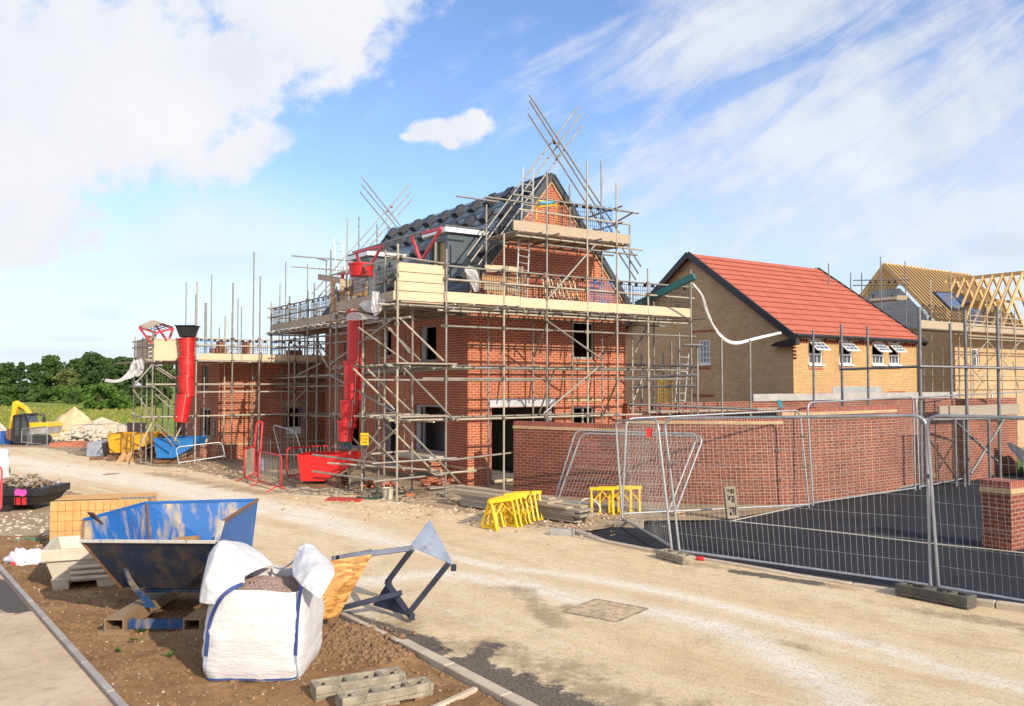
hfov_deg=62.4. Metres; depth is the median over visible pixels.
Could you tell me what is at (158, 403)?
bush
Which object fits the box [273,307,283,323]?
guard
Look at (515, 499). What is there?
trestle
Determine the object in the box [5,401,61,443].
excavator
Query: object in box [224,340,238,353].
guard
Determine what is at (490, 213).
tile stack
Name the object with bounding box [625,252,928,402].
brick house
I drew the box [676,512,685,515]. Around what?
brick
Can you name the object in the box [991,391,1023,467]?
fence
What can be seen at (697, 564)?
road gravel
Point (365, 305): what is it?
plastic sheet
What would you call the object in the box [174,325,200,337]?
chute hopper
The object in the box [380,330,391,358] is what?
window
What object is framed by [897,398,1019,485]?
brick wall
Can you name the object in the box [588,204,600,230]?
guard
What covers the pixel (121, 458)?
broom
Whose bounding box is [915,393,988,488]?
fence
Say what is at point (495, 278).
timber board
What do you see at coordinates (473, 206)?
tile stack
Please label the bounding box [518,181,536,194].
tile stack
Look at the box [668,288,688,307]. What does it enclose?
guard
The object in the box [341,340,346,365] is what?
window
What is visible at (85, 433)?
broken rubble
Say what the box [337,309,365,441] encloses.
rubbish chute
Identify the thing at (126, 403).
bush
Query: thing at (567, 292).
timber batten
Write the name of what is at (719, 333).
plastic ribbon
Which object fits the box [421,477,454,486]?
brick rubble
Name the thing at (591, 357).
window
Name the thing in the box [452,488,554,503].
scaffold board
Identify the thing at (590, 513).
scaffold board
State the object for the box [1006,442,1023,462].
plastic sheet
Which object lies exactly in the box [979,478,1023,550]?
brick pillar
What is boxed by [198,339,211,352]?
guard
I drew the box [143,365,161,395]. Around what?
tree
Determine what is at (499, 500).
trestle
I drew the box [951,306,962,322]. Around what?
guard
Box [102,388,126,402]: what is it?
bush
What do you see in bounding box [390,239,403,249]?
tile stack
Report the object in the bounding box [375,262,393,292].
guard
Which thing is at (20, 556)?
plastic bag
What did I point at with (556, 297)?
guard
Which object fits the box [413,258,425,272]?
tile stack
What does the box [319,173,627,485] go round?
brick house
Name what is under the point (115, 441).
tipping skip
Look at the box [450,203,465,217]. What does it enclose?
tile stack
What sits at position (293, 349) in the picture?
guard
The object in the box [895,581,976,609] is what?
ballast block
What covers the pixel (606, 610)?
manhole cover
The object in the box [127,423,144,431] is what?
purple board
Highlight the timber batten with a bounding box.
[563,281,573,310]
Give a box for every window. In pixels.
[198,408,209,437]
[203,364,207,390]
[284,407,302,437]
[293,364,298,382]
[339,445,359,450]
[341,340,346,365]
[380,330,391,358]
[386,404,395,466]
[414,404,444,455]
[417,325,436,362]
[573,323,592,358]
[573,406,592,422]
[699,340,711,365]
[808,339,830,369]
[838,340,860,367]
[872,342,891,365]
[889,343,906,365]
[972,349,978,364]
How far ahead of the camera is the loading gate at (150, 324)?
27.91 m
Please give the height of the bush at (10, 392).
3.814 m
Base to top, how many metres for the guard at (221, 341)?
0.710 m
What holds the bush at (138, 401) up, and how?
on the ground at (40, 511)
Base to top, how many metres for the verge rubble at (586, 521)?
0.062 m
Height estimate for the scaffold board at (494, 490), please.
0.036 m
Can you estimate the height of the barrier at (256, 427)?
1.550 m
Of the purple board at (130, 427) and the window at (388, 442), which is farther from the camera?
the purple board at (130, 427)
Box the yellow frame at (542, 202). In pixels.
[536,200,556,224]
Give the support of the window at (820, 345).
in the brick house at (795, 306)
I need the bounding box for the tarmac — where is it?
[585,468,1023,602]
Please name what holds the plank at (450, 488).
on the ground at (40, 511)
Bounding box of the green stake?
[356,482,378,499]
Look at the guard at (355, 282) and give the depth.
21.61 m
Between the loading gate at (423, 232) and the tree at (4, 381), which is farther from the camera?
the tree at (4, 381)
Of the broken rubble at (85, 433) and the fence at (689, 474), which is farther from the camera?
the broken rubble at (85, 433)
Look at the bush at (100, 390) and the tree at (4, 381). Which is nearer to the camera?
the bush at (100, 390)
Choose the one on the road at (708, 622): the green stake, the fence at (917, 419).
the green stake
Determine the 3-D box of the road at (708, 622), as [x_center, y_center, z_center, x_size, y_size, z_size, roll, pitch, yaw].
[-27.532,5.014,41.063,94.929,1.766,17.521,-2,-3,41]
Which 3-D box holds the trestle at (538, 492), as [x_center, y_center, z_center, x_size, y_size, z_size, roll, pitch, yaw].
[0.290,3.004,16.753,0.600,0.530,0.500,1,2,-18]
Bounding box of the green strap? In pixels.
[13,537,45,541]
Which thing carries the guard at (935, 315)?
attached to the scaffolding at (957, 328)
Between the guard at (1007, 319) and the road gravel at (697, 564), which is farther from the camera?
the guard at (1007, 319)
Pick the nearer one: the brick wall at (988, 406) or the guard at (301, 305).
the brick wall at (988, 406)
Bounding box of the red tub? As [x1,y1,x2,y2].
[348,262,373,277]
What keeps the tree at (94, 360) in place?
on the ground at (40, 511)
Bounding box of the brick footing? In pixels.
[50,441,83,446]
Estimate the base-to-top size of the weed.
0.034 m
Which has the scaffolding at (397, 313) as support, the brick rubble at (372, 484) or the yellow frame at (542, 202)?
the yellow frame at (542, 202)
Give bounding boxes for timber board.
[481,275,522,283]
[483,283,521,291]
[484,265,522,272]
[487,289,522,296]
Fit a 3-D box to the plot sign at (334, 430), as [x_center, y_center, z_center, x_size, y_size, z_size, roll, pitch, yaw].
[-6.194,2.687,29.557,0.017,0.500,0.300,1,-2,-34]
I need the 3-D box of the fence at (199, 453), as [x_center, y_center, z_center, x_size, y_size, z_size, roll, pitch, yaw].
[-10.163,3.279,27.605,1.530,0.679,0.322,1,-2,-34]
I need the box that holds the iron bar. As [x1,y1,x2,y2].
[87,511,102,524]
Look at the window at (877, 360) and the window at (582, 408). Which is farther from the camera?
the window at (877, 360)
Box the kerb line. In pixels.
[729,484,1023,552]
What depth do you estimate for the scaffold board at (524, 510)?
16.70 m
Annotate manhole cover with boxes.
[562,599,648,621]
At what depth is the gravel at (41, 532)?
15.89 m
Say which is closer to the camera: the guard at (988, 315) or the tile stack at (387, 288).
the tile stack at (387, 288)
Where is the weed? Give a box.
[163,650,174,656]
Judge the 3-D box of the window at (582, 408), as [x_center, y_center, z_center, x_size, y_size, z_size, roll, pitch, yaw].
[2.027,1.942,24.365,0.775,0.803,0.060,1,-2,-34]
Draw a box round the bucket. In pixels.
[382,487,393,498]
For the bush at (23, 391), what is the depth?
195.67 m
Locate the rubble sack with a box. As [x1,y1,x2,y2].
[0,449,10,477]
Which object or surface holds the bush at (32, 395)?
on the ground at (40, 511)
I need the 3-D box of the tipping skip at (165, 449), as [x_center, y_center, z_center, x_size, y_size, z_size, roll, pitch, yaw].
[-11.232,3.260,28.585,1.476,0.852,1.045,0,-2,-3]
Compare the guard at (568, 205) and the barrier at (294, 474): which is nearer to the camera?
the guard at (568, 205)
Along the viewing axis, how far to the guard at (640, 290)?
23.70 m
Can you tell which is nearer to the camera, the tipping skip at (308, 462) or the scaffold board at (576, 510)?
the scaffold board at (576, 510)
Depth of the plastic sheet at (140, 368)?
27.80 m
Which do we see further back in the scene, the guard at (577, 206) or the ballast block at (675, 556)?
the guard at (577, 206)
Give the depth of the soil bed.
8.11 m
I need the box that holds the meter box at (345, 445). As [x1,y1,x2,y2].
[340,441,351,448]
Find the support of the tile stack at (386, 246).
on the brick house at (466, 438)
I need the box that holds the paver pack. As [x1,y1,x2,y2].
[49,492,156,540]
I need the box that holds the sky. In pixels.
[0,0,1023,384]
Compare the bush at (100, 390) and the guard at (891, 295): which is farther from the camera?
the bush at (100, 390)
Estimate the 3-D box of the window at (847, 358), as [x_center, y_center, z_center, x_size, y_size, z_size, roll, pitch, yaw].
[12.819,0.078,32.480,0.935,1.102,0.778,1,-2,-34]
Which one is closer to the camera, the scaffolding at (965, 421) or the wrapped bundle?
the scaffolding at (965, 421)
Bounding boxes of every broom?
[116,439,126,461]
[125,439,135,461]
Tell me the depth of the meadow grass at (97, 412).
115.16 m
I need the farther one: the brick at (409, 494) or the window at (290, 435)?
the window at (290, 435)
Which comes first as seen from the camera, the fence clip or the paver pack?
the fence clip
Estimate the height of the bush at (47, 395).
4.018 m
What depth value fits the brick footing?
44.51 m
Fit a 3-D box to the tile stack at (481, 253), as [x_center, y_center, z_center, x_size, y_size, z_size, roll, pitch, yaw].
[-0.732,-2.815,22.936,0.408,0.424,0.369,1,-2,-34]
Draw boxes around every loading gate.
[138,320,173,343]
[337,226,442,278]
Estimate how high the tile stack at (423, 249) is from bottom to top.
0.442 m
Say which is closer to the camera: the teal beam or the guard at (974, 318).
the teal beam
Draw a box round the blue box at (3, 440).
[0,431,13,443]
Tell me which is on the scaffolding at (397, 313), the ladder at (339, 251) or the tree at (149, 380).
the ladder at (339, 251)
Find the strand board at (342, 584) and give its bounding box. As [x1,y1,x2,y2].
[322,554,371,618]
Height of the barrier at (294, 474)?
0.905 m
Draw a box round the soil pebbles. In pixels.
[5,540,480,705]
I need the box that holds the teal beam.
[634,273,695,303]
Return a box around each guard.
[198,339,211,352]
[212,340,223,353]
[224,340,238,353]
[240,340,252,353]
[253,341,267,353]
[272,341,285,354]
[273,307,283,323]
[284,304,296,321]
[290,342,302,354]
[298,302,306,318]
[304,342,321,354]
[311,299,319,316]
[321,297,329,314]
[349,268,368,299]
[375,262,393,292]
[479,270,502,294]
[505,272,523,296]
[524,274,544,298]
[548,274,564,299]
[558,200,572,226]
[566,276,585,300]
[574,205,585,228]
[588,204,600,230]
[590,280,615,302]
[601,206,612,232]
[618,282,632,303]
[633,283,646,304]
[649,285,666,306]
[658,380,673,402]
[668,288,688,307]
[868,281,877,298]
[887,281,896,296]
[921,304,931,320]
[933,305,945,321]
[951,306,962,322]
[971,308,980,323]
[982,309,994,324]
[999,311,1013,326]
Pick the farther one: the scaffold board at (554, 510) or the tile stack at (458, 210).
the tile stack at (458, 210)
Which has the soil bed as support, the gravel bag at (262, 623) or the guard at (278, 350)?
the gravel bag at (262, 623)
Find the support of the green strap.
on the soil bed
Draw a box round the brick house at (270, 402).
[177,363,324,458]
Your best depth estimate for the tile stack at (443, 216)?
28.05 m
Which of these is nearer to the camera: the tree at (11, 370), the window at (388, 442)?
the window at (388, 442)
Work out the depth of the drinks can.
12.79 m
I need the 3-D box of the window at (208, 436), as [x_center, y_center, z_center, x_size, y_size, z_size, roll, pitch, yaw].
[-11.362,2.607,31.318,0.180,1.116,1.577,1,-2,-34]
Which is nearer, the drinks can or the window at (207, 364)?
the drinks can
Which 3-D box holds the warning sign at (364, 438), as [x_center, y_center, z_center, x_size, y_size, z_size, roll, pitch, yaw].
[-3.289,1.919,18.841,0.196,0.270,0.018,0,-2,13]
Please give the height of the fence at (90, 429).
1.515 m
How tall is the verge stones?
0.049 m
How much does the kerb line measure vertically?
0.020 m
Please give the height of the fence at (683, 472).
1.655 m
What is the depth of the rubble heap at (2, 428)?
65.74 m
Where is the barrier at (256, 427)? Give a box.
[254,421,263,475]
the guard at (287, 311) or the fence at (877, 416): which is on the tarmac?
the fence at (877, 416)
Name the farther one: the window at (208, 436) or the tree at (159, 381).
the tree at (159, 381)
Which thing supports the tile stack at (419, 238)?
on the brick house at (466, 438)
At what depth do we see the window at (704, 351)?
34.35 m
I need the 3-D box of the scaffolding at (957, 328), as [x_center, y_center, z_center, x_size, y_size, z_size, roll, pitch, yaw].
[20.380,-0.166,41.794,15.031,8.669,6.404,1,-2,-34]
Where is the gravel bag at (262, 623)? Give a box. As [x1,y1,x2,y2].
[199,540,334,680]
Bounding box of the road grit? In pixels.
[18,431,1008,704]
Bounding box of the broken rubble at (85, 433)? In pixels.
[52,425,115,440]
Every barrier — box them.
[0,466,2,509]
[235,446,262,481]
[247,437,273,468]
[250,450,285,491]
[254,421,263,475]
[286,445,328,479]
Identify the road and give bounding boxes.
[0,446,1023,705]
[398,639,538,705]
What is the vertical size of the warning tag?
0.140 m
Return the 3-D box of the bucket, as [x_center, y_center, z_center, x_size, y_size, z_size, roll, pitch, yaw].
[-2.892,3.262,19.642,0.295,0.263,0.295,0,-2,0]
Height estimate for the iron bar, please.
0.370 m
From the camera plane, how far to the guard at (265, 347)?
29.57 m
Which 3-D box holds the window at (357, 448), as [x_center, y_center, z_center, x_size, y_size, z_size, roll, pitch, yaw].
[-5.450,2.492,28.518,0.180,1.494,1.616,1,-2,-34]
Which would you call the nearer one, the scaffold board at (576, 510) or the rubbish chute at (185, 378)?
the scaffold board at (576, 510)
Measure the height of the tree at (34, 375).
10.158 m
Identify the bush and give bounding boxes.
[0,386,18,399]
[0,396,13,405]
[13,387,28,401]
[24,386,41,401]
[38,386,60,402]
[53,386,75,401]
[64,389,87,403]
[76,382,124,408]
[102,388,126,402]
[108,396,136,408]
[128,393,145,406]
[144,394,163,407]
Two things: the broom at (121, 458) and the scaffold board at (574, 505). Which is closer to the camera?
the scaffold board at (574, 505)
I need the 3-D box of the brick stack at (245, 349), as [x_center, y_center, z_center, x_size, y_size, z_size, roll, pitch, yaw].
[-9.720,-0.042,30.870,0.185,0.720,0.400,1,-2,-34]
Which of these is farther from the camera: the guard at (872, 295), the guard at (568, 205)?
the guard at (872, 295)
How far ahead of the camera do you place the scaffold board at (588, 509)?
16.27 m
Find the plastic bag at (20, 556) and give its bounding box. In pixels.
[3,547,45,565]
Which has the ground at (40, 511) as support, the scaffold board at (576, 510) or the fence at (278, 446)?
the fence at (278, 446)
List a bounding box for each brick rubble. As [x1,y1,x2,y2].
[360,479,398,487]
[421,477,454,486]
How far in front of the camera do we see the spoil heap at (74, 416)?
75.09 m
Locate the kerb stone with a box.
[550,528,573,536]
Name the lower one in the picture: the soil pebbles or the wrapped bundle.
the soil pebbles
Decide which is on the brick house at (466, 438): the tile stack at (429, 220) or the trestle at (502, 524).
the tile stack at (429, 220)
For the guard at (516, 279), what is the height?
0.854 m
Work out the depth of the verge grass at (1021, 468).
25.25 m
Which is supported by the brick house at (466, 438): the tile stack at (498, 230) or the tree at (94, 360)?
the tile stack at (498, 230)
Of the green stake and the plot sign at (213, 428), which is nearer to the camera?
the green stake
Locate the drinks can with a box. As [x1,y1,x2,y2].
[696,556,704,560]
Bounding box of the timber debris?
[233,478,462,501]
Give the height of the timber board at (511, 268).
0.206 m
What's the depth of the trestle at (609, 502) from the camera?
17.46 m
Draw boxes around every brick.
[406,493,414,497]
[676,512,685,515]
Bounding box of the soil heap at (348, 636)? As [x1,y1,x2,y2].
[311,621,446,674]
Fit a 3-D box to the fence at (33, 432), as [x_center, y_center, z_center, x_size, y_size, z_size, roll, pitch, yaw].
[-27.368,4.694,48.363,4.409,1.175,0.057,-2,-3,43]
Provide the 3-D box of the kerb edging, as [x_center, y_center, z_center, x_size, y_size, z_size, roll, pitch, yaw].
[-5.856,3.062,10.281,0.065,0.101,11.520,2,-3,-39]
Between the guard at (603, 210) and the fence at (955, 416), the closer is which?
the fence at (955, 416)
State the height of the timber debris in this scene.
0.058 m
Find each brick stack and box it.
[209,348,227,352]
[216,341,222,352]
[242,342,249,353]
[286,350,301,354]
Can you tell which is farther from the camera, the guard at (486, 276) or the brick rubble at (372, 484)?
the brick rubble at (372, 484)
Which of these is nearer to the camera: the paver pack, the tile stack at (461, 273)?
the paver pack
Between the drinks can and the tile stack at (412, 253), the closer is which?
the drinks can
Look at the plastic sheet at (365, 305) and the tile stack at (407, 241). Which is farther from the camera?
the tile stack at (407, 241)
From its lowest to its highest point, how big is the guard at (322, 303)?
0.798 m
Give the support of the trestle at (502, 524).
on the road at (708, 622)
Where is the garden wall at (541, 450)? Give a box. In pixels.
[513,405,897,504]
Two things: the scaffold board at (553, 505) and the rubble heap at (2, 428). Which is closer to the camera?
the scaffold board at (553, 505)
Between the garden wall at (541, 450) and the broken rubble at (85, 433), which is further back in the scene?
the broken rubble at (85, 433)
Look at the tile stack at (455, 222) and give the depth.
26.46 m
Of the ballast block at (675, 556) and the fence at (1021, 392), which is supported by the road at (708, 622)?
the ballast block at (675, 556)
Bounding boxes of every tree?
[0,362,20,387]
[0,365,9,388]
[14,361,27,386]
[20,362,46,389]
[40,355,66,393]
[53,367,81,399]
[65,358,92,387]
[75,351,109,398]
[99,357,115,382]
[106,356,133,394]
[127,357,148,395]
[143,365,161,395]
[150,365,174,398]
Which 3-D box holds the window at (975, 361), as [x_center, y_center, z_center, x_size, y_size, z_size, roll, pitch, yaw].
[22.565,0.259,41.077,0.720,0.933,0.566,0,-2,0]
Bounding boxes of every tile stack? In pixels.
[381,282,392,292]
[382,242,390,249]
[384,227,397,239]
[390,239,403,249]
[397,223,409,235]
[403,233,416,245]
[408,218,422,231]
[409,244,421,257]
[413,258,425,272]
[416,228,427,241]
[419,242,427,254]
[421,214,435,227]
[436,210,449,222]
[449,218,460,225]
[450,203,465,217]
[454,264,470,278]
[460,213,476,226]
[466,200,481,212]
[475,241,493,257]
[477,208,494,223]
[482,192,498,206]
[488,221,505,235]
[496,203,512,217]
[500,186,514,201]
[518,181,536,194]
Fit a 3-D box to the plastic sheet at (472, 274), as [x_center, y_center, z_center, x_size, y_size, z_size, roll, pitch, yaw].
[-1.025,-1.911,21.756,0.461,0.666,0.176,1,-2,-31]
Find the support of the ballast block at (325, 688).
on the soil bed
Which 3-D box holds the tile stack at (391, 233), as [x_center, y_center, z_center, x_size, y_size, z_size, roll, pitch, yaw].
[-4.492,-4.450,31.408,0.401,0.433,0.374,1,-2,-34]
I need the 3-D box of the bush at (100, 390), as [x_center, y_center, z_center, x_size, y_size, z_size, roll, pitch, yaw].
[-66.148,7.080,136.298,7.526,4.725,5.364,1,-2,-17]
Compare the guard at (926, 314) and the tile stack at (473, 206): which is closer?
the tile stack at (473, 206)
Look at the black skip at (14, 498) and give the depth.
17.76 m
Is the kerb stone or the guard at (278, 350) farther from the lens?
the guard at (278, 350)
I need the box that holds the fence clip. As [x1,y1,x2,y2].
[924,474,935,477]
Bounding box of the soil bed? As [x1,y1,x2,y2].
[0,535,503,705]
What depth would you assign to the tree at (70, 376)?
212.85 m
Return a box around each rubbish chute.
[174,338,195,422]
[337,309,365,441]
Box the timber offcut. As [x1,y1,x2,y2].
[174,535,199,539]
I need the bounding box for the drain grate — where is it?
[405,643,453,655]
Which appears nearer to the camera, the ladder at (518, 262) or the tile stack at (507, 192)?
the ladder at (518, 262)
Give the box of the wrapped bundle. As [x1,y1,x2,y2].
[86,440,113,456]
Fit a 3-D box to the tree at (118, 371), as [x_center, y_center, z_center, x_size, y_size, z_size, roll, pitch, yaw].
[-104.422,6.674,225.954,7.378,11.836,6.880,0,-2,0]
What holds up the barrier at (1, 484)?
on the ground at (40, 511)
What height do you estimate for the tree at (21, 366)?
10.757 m
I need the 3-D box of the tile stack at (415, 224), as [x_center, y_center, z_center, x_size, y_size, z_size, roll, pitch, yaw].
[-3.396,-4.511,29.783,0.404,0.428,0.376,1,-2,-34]
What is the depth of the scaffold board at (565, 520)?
16.50 m
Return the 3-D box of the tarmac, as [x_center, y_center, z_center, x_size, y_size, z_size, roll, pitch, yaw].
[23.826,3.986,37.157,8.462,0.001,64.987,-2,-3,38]
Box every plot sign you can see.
[212,420,214,437]
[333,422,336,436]
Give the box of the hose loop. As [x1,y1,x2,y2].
[579,498,600,510]
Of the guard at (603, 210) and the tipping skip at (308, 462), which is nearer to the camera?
the tipping skip at (308, 462)
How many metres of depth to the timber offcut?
9.92 m
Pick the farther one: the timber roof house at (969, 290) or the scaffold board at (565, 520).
the timber roof house at (969, 290)
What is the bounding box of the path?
[0,575,112,705]
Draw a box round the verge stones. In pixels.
[111,460,672,536]
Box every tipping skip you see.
[79,498,258,635]
[107,431,166,456]
[153,436,206,462]
[296,451,363,487]
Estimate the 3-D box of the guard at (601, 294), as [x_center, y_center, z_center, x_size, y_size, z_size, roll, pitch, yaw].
[2.478,-1.587,22.948,0.935,0.852,0.030,1,-2,-34]
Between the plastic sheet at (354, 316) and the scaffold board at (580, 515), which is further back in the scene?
the plastic sheet at (354, 316)
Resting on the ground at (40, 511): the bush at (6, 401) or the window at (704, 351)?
the bush at (6, 401)
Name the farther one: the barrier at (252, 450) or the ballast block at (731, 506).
the barrier at (252, 450)
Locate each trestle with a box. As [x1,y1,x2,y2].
[331,519,455,619]
[479,497,518,530]
[485,496,522,528]
[489,495,527,526]
[497,494,531,524]
[501,492,535,522]
[506,492,539,521]
[510,490,543,519]
[589,487,614,514]
[598,486,621,513]
[608,486,632,514]
[617,485,641,512]
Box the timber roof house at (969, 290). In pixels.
[859,262,1023,446]
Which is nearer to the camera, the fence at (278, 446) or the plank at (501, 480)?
the plank at (501, 480)
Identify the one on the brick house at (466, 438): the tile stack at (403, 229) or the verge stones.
the tile stack at (403, 229)
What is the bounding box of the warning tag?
[646,428,651,436]
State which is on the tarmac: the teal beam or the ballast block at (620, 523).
the ballast block at (620, 523)
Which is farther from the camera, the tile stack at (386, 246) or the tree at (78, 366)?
the tree at (78, 366)
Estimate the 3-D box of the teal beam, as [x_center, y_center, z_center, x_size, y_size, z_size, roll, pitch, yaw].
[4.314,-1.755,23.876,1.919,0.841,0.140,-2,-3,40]
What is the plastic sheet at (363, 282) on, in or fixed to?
hanging from the scaffolding at (397, 313)
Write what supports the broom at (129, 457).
on the road at (708, 622)
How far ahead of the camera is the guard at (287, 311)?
29.43 m
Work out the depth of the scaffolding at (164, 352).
29.20 m
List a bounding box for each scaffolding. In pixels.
[116,252,325,465]
[266,95,707,501]
[625,306,1023,486]
[828,257,1023,438]
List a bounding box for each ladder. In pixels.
[333,238,344,270]
[517,232,529,297]
[521,167,533,221]
[674,354,688,402]
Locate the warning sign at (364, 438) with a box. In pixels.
[360,433,368,444]
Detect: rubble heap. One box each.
[0,423,6,430]
[78,417,126,431]
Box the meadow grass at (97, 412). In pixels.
[0,405,159,434]
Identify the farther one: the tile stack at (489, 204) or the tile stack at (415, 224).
the tile stack at (415, 224)
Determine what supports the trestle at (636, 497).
on the ground at (40, 511)
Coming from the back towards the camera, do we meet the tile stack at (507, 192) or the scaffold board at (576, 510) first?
the tile stack at (507, 192)
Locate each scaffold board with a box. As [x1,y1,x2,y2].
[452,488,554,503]
[453,485,555,499]
[455,492,572,508]
[459,499,575,517]
[460,488,561,502]
[461,496,578,513]
[461,503,581,522]
[462,498,587,517]
[463,495,586,512]
[463,502,580,519]
[554,502,587,507]
[573,507,593,510]
[582,512,595,515]
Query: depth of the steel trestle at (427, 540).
9.66 m
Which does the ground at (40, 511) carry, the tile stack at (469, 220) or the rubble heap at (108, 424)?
the rubble heap at (108, 424)
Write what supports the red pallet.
on the road at (708, 622)
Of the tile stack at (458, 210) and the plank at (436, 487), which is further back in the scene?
the tile stack at (458, 210)
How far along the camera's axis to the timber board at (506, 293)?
22.30 m
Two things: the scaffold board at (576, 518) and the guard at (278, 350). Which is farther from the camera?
the guard at (278, 350)
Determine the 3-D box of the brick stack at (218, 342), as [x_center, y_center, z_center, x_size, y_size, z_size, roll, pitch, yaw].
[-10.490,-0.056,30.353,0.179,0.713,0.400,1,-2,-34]
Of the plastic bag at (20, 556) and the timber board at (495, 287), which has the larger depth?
the timber board at (495, 287)
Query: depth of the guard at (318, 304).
27.48 m
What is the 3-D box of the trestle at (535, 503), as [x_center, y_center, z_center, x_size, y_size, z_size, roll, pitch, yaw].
[0.196,3.006,16.595,0.600,0.530,0.500,1,-3,-24]
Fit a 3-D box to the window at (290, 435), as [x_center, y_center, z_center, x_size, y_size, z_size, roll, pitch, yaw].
[-8.078,2.566,31.305,0.792,1.136,0.180,1,-2,-34]
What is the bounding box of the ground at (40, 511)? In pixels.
[0,385,1023,705]
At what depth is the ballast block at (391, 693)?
7.07 m
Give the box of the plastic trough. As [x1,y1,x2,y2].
[41,535,114,590]
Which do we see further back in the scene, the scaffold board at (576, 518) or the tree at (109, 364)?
the tree at (109, 364)
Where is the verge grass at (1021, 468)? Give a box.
[1017,447,1023,472]
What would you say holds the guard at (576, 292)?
attached to the scaffolding at (397, 313)
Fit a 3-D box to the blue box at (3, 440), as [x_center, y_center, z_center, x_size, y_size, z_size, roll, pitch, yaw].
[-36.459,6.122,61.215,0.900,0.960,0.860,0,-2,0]
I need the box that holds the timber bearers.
[89,456,134,459]
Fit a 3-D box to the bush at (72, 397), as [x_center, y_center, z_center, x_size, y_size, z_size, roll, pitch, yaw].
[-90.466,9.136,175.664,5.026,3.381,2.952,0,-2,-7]
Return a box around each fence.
[21,426,47,446]
[70,423,117,446]
[176,442,225,464]
[273,425,301,455]
[555,430,696,509]
[557,433,701,512]
[615,418,672,549]
[622,410,809,514]
[664,414,931,585]
[807,396,915,505]
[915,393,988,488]
[926,414,1023,602]
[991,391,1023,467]
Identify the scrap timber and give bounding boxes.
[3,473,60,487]
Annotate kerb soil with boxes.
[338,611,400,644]
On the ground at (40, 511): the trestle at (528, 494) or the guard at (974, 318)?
the trestle at (528, 494)
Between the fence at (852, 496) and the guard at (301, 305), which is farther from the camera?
the guard at (301, 305)
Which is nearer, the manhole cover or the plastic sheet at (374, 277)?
the manhole cover
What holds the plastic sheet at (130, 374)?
hanging from the scaffolding at (164, 352)
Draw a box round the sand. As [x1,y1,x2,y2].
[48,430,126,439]
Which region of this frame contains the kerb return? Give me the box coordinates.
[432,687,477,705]
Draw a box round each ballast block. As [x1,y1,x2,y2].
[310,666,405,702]
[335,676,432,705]
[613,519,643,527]
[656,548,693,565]
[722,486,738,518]
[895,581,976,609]
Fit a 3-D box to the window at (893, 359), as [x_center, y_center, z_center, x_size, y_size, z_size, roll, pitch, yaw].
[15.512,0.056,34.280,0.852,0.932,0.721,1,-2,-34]
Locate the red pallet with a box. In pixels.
[325,497,362,501]
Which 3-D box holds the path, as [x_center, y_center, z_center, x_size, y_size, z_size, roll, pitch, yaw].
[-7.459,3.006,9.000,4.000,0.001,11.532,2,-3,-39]
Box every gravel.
[0,509,49,545]
[652,555,738,569]
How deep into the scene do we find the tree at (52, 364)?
232.96 m
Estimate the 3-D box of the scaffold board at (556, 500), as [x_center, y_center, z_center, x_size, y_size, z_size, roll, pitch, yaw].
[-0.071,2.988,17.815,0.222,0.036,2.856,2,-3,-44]
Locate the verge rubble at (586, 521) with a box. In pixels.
[67,458,664,544]
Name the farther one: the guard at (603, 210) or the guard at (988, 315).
the guard at (988, 315)
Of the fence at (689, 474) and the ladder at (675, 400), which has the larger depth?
the ladder at (675, 400)
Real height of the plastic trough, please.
0.550 m
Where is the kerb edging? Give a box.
[0,564,128,705]
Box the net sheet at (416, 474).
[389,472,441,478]
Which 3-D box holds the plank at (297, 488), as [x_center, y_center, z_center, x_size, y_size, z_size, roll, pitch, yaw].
[-5.375,3.394,21.133,0.180,0.040,0.700,-1,-2,31]
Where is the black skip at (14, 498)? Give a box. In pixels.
[0,482,70,511]
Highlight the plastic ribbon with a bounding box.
[693,283,781,343]
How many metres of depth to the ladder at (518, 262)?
22.09 m
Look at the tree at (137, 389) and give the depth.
232.70 m
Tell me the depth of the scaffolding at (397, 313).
22.18 m
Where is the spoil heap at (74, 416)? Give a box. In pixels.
[54,406,90,429]
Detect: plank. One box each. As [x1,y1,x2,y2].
[284,486,309,490]
[426,484,463,488]
[438,486,454,493]
[492,478,512,481]
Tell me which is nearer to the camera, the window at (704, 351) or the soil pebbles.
the soil pebbles
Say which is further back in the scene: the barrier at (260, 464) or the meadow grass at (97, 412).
the meadow grass at (97, 412)
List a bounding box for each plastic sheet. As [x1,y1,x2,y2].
[105,360,136,382]
[135,358,143,376]
[346,312,378,320]
[359,299,385,312]
[361,278,365,290]
[369,273,377,290]
[371,291,381,315]
[465,266,478,291]
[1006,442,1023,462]
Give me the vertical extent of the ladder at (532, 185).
1.716 m

